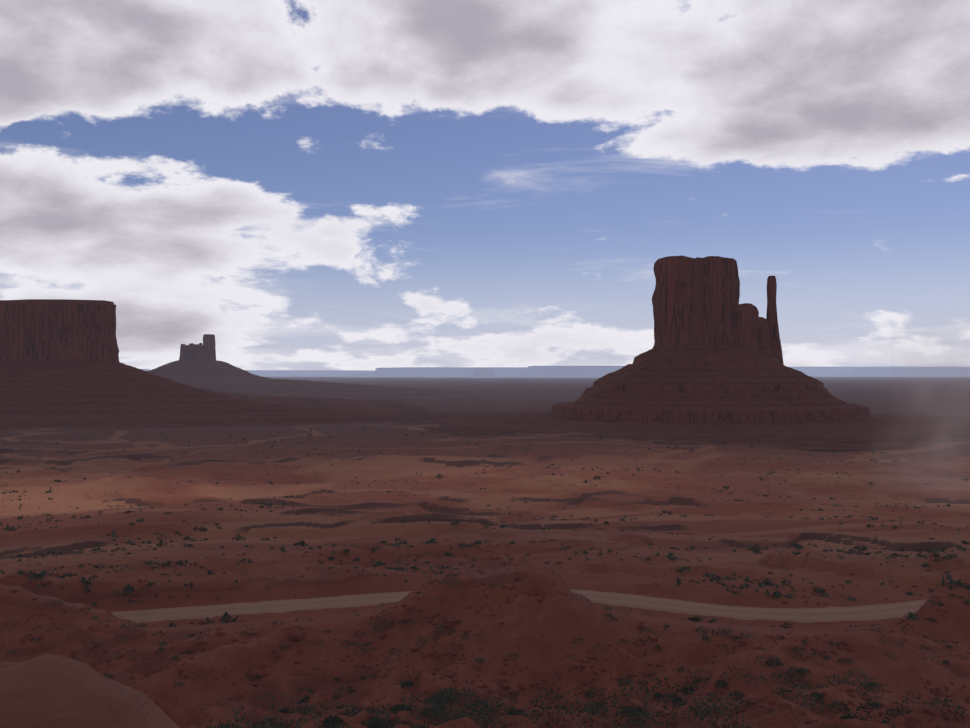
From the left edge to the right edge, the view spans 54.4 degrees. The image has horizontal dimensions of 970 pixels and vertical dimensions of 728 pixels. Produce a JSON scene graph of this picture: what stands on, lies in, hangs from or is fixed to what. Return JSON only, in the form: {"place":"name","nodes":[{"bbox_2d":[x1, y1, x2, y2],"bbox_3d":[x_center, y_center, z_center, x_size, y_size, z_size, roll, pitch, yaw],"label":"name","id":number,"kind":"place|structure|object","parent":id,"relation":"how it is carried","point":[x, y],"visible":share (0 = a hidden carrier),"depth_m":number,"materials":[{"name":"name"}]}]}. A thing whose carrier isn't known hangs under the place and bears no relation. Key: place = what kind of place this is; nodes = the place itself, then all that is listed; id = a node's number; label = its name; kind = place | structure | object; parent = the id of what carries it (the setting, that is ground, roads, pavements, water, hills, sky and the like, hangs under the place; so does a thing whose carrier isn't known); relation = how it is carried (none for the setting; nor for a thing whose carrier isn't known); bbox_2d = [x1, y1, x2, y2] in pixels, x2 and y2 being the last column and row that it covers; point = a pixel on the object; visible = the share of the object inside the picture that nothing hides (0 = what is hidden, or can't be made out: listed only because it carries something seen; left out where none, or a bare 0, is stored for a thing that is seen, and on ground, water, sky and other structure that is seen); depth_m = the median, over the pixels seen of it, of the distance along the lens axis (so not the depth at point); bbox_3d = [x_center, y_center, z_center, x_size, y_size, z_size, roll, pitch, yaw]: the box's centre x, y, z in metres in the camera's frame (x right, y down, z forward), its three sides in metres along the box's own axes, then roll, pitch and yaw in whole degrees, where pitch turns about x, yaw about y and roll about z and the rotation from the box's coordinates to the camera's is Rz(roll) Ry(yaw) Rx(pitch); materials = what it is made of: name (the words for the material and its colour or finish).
{"place":"outdoors","nodes":[
{"label":"outdoors","id":0,"kind":"place"},
{"bbox_2d":[0,376,969,727],"bbox_3d":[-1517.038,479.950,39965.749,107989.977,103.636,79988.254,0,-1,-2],"label":"desert ground","id":1,"kind":"structure","parent":0,"point":[326,506],"depth_m":293.56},
{"bbox_2d":[0,653,179,727],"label":"sandstone rock","id":2,"kind":"object","parent":1,"relation":"on","point":[45,690],"visible":1,"depth_m":6.66,"materials":[{"name":"brown stone"}]},
{"bbox_2d":[0,299,445,430],"bbox_3d":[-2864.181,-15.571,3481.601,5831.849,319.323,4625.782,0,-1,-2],"label":"mesa","id":3,"kind":"structure","parent":1,"relation":"on","point":[61,365],"depth_m":2398.89,"materials":[{"name":"brown stone"}]},
{"bbox_2d":[147,334,519,400],"bbox_3d":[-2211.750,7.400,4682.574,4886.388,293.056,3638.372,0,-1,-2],"label":"distant butte","id":4,"kind":"object","parent":1,"relation":"on","point":[199,365],"visible":0.56,"depth_m":4110.76,"materials":[{"name":"brown stone"}]},
{"bbox_2d":[5,466,877,584],"bbox_3d":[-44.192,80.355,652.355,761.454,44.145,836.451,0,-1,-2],"label":"juniper foliage","id":5,"kind":"object","parent":1,"relation":"on","point":[677,581],"visible":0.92,"depth_m":280.96,"materials":[{"name":"green plant"}]},
{"bbox_2d":[0,427,969,727],"bbox_3d":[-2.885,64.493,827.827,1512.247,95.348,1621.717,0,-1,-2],"label":"desert shrubs","id":6,"kind":"object","parent":1,"relation":"on","point":[436,709],"visible":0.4,"depth_m":90.33,"materials":[{"name":"green plant"}]},
{"bbox_2d":[0,539,969,727],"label":"shrubs","id":7,"kind":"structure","parent":1,"relation":"on","point":[298,634],"depth_m":93.94,"materials":[{"name":"plant"}]},
{"bbox_2d":[142,366,969,377],"bbox_3d":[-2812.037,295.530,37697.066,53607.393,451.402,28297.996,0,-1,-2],"label":"distant mesas","id":8,"kind":"structure","parent":1,"relation":"on","point":[545,372],"depth_m":28750.74,"materials":[{"name":"stone"}]},
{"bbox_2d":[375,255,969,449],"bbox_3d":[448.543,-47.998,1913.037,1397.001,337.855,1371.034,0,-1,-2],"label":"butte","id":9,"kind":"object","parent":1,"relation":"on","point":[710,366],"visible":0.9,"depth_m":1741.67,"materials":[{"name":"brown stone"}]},
{"bbox_2d":[0,0,969,370],"label":"sky","id":10,"kind":"structure","parent":0,"point":[371,185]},
{"bbox_2d":[111,589,927,622],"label":"dirt road","id":11,"kind":"structure","parent":0,"point":[865,613],"depth_m":219.50,"materials":[{"name":"soil"}]},
{"bbox_2d":[872,319,969,506],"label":"dust cloud","id":12,"kind":"structure","parent":0,"point":[943,456],"depth_m":581.33,"materials":[{"name":"brown"}]}
]}

